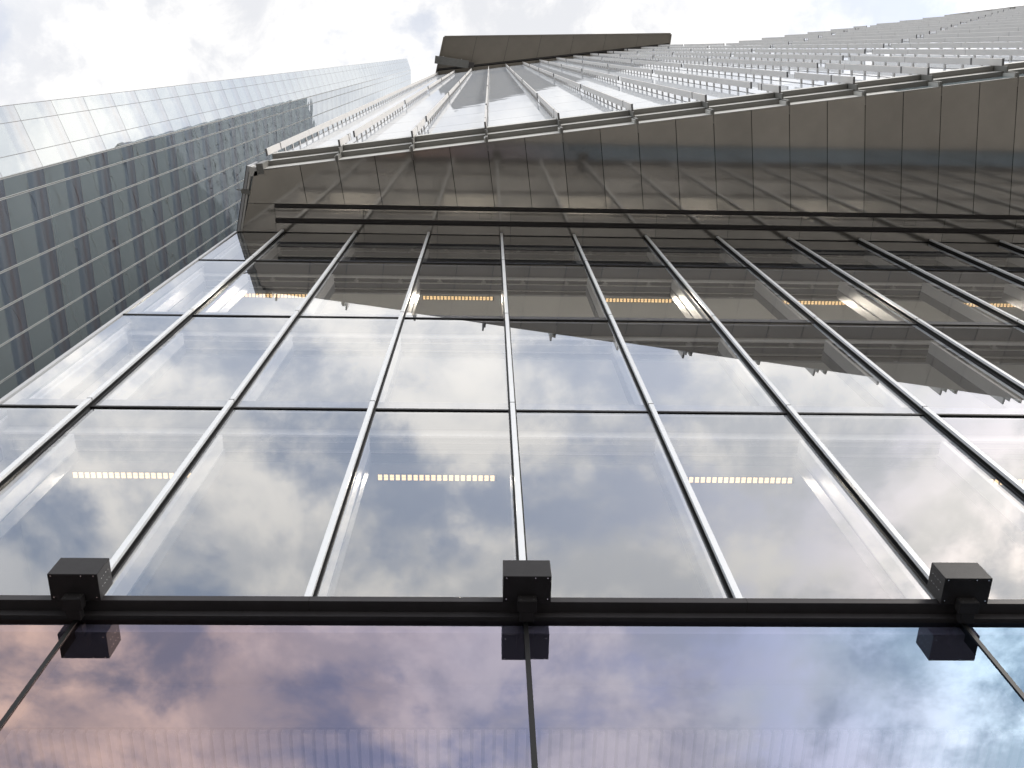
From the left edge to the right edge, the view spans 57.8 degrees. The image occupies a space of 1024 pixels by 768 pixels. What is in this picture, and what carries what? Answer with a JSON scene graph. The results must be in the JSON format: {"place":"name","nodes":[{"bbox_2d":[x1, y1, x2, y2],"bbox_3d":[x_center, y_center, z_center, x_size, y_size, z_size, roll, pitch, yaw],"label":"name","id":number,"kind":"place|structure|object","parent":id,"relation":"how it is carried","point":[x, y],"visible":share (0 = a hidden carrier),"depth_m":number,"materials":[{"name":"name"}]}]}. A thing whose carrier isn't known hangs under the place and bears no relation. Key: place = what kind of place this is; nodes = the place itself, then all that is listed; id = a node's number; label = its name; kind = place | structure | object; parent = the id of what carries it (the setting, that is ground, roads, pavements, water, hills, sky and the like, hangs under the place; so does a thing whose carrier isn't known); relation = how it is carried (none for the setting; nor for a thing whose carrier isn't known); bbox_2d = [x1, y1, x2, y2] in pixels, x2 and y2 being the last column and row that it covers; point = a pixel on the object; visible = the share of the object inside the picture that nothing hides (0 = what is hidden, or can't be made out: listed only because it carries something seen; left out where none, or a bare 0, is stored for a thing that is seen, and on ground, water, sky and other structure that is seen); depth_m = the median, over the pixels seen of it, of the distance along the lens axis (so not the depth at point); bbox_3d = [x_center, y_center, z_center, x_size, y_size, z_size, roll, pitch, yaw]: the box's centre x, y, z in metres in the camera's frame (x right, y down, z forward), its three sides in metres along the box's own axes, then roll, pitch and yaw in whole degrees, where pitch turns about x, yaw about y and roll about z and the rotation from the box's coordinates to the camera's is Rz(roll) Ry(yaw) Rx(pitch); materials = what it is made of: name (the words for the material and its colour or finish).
{"place":"outdoors","nodes":[
{"label":"outdoors","id":0,"kind":"place"},
{"bbox_2d":[0,59,410,398],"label":"glass skyscraper","id":1,"kind":"structure","parent":0,"point":[112,205],"depth_m":55.52,"materials":[{"name":"grey"}]},
{"bbox_2d":[0,5,1023,767],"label":"office tower","id":2,"kind":"structure","parent":0,"point":[592,301],"depth_m":12.21,"materials":[{"name":"grey glass"}]},
{"bbox_2d":[47,558,112,619],"bbox_3d":[-3.415,1.616,7.327,0.390,0.335,0.363,1,-70,-2],"label":"floodlight","id":3,"kind":"object","parent":2,"relation":"attached to","point":[75,584],"visible":1,"depth_m":7.23,"materials":[{"name":"black metal"}]},
{"bbox_2d":[74,315,180,350],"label":"window pane","id":4,"kind":"structure","parent":2,"relation":"in","point":[128,330],"depth_m":14.55,"materials":[{"name":"clear glass"}]},
{"bbox_2d":[72,471,191,478],"bbox_3d":[-4.770,1.148,11.699,1.520,0.035,0.084,1,-70,-2],"label":"ceiling light","id":5,"kind":"object","parent":2,"relation":"attached to","point":[123,474],"visible":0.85,"depth_m":11.68,"materials":[{"name":"grey plastic"}]},
{"bbox_2d":[127,260,244,313],"bbox_3d":[-5.982,-1.862,17.480,1.071,4.216,0.024,1,-70,-2],"label":"window pane","id":6,"kind":"structure","parent":2,"relation":"in","point":[181,293],"depth_m":17.17,"materials":[{"name":"clear glass"}]},
{"bbox_2d":[162,316,289,343],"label":"window pane","id":7,"kind":"structure","parent":2,"relation":"in","point":[198,328],"depth_m":14.85,"materials":[{"name":"clear glass"}]},
{"bbox_2d":[201,232,276,259],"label":"window pane","id":8,"kind":"structure","parent":2,"relation":"in","point":[241,245],"depth_m":20.85,"materials":[{"name":"clear glass"}]},
{"bbox_2d":[195,261,330,315],"bbox_3d":[-4.543,-1.845,17.521,1.719,4.216,0.024,1,-70,-2],"label":"window pane","id":9,"kind":"structure","parent":2,"relation":"in","point":[263,287],"depth_m":17.22,"materials":[{"name":"clear glass"}]},
{"bbox_2d":[255,233,351,260],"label":"window pane","id":10,"kind":"structure","parent":2,"relation":"in","point":[290,246],"depth_m":20.90,"materials":[{"name":"clear glass"}]},
{"bbox_2d":[287,317,397,333],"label":"window pane","id":11,"kind":"structure","parent":2,"relation":"in","point":[303,324],"depth_m":15.15,"materials":[{"name":"clear glass"}]},
{"bbox_2d":[300,262,416,316],"bbox_3d":[-2.781,-1.831,17.568,1.719,4.216,0.024,1,-70,-2],"label":"window pane","id":12,"kind":"structure","parent":2,"relation":"in","point":[368,289],"depth_m":17.26,"materials":[{"name":"clear glass"}]},
{"bbox_2d":[339,234,425,261],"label":"window pane","id":13,"kind":"structure","parent":2,"relation":"in","point":[365,247],"depth_m":20.95,"materials":[{"name":"clear glass"}]},
{"bbox_2d":[377,473,496,480],"bbox_3d":[-0.952,1.188,11.805,1.520,0.035,0.084,1,-70,-2],"label":"ceiling light","id":14,"kind":"object","parent":2,"relation":"attached to","point":[437,477],"visible":1,"depth_m":11.79,"materials":[{"name":"grey plastic"}]},
{"bbox_2d":[401,319,503,330],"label":"window pane","id":15,"kind":"structure","parent":2,"relation":"in","point":[408,324],"depth_m":15.28,"materials":[{"name":"clear glass"}]},
{"bbox_2d":[435,56,473,67],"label":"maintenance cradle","id":16,"kind":"object","parent":2,"relation":"hanging from","point":[443,60],"visible":1,"depth_m":95.71,"materials":[{"name":"grey metal"}]},
{"bbox_2d":[405,264,503,317],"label":"window pane","id":17,"kind":"structure","parent":2,"relation":"in","point":[440,290],"depth_m":17.31,"materials":[{"name":"clear glass"}]},
{"bbox_2d":[423,235,500,262],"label":"window pane","id":18,"kind":"structure","parent":2,"relation":"in","point":[440,248],"depth_m":20.99,"materials":[{"name":"clear glass"}]},
{"bbox_2d":[502,560,551,621],"bbox_3d":[0.117,1.654,7.425,0.387,0.335,0.363,1,-70,-2],"label":"floodlight","id":19,"kind":"object","parent":2,"relation":"attached to","point":[526,585],"visible":1,"depth_m":7.33,"materials":[{"name":"black metal"}]},
{"bbox_2d":[504,236,583,264],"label":"window pane","id":20,"kind":"structure","parent":2,"relation":"in","point":[518,249],"depth_m":21.04,"materials":[{"name":"clear glass"}]},
{"bbox_2d":[506,264,606,319],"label":"window pane","id":21,"kind":"structure","parent":2,"relation":"in","point":[534,291],"depth_m":17.36,"materials":[{"name":"clear glass"}]},
{"bbox_2d":[510,320,613,334],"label":"window pane","id":22,"kind":"structure","parent":2,"relation":"in","point":[582,327],"depth_m":15.29,"materials":[{"name":"clear glass"}]},
{"bbox_2d":[577,237,665,265],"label":"window pane","id":23,"kind":"structure","parent":2,"relation":"in","point":[597,251],"depth_m":21.09,"materials":[{"name":"clear glass"}]},
{"bbox_2d":[590,266,709,320],"bbox_3d":[2.505,-1.770,17.717,1.719,4.216,0.024,1,-70,-2],"label":"window pane","id":24,"kind":"structure","parent":2,"relation":"in","point":[629,292],"depth_m":17.41,"materials":[{"name":"clear glass"}]},
{"bbox_2d":[615,321,727,341],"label":"window pane","id":25,"kind":"structure","parent":2,"relation":"in","point":[688,330],"depth_m":15.23,"materials":[{"name":"clear glass"}]},
{"bbox_2d":[650,238,746,266],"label":"window pane","id":26,"kind":"structure","parent":2,"relation":"in","point":[679,252],"depth_m":21.14,"materials":[{"name":"clear glass"}]},
{"bbox_2d":[687,476,794,483],"bbox_3d":[2.867,1.229,11.911,1.520,0.035,0.084,1,-70,-2],"label":"ceiling light","id":27,"kind":"object","parent":2,"relation":"attached to","point":[734,479],"visible":0.9,"depth_m":11.90,"materials":[{"name":"grey"}]},
{"bbox_2d":[674,267,811,321],"bbox_3d":[4.268,-1.752,17.766,1.719,4.216,0.024,1,-70,-2],"label":"window pane","id":28,"kind":"structure","parent":2,"relation":"in","point":[731,294],"depth_m":17.47,"materials":[{"name":"clear glass"}]},
{"bbox_2d":[723,239,827,267],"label":"window pane","id":29,"kind":"structure","parent":2,"relation":"in","point":[761,253],"depth_m":21.19,"materials":[{"name":"clear glass"}]},
{"bbox_2d":[721,322,850,353],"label":"window pane","id":30,"kind":"structure","parent":2,"relation":"in","point":[796,335],"depth_m":15.05,"materials":[{"name":"clear glass"}]},
{"bbox_2d":[758,268,913,322],"bbox_3d":[6.030,-1.736,17.814,1.719,4.216,0.024,1,-70,-2],"label":"window pane","id":31,"kind":"structure","parent":2,"relation":"in","point":[826,293],"depth_m":17.52,"materials":[{"name":"clear glass"}]},
{"bbox_2d":[797,241,908,268],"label":"window pane","id":32,"kind":"structure","parent":2,"relation":"in","point":[843,254],"depth_m":21.25,"materials":[{"name":"clear glass"}]},
{"bbox_2d":[827,324,995,375],"bbox_3d":[6.125,-0.298,13.834,1.719,4.169,0.024,1,-70,-2],"label":"window pane","id":33,"kind":"structure","parent":2,"relation":"in","point":[903,343],"depth_m":14.65,"materials":[{"name":"clear glass"}]},
{"bbox_2d":[842,269,1015,324],"bbox_3d":[7.792,-1.715,17.864,1.719,4.216,0.024,1,-70,-2],"label":"window pane","id":34,"kind":"structure","parent":2,"relation":"in","point":[926,299],"depth_m":17.57,"materials":[{"name":"clear glass"}]},
{"bbox_2d":[869,242,988,269],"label":"window pane","id":35,"kind":"structure","parent":2,"relation":"in","point":[923,255],"depth_m":21.30,"materials":[{"name":"clear glass"}]},
{"bbox_2d":[927,562,992,623],"bbox_3d":[3.634,1.691,7.523,0.389,0.335,0.363,1,-70,-2],"label":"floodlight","id":36,"kind":"object","parent":2,"relation":"attached to","point":[964,589],"visible":1,"depth_m":7.43,"materials":[{"name":"black metal"}]},
{"bbox_2d":[926,271,1023,320],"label":"window pane","id":37,"kind":"structure","parent":2,"relation":"in","point":[1006,294],"depth_m":18.53,"materials":[{"name":"clear glass"}]},
{"bbox_2d":[931,325,1023,380],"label":"window pane","id":38,"kind":"structure","parent":2,"relation":"in","point":[1001,346],"depth_m":14.90,"materials":[{"name":"clear glass"}]},
{"bbox_2d":[942,243,1023,270],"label":"window pane","id":39,"kind":"structure","parent":2,"relation":"in","point":[1000,256],"depth_m":21.70,"materials":[{"name":"clear glass"}]},
{"bbox_2d":[988,478,1023,484],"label":"ceiling light","id":40,"kind":"object","parent":2,"relation":"attached to","point":[996,482],"visible":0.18,"depth_m":11.99,"materials":[{"name":"grey"}]},
{"bbox_2d":[1009,272,1023,278],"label":"window pane","id":41,"kind":"structure","parent":2,"relation":"in","point":[1020,274],"depth_m":19.74,"materials":[{"name":"clear glass"}]},
{"bbox_2d":[0,0,1023,105],"label":"sky","id":42,"kind":"structure","parent":0,"point":[50,49],"materials":[{"name":"white"}]}
]}

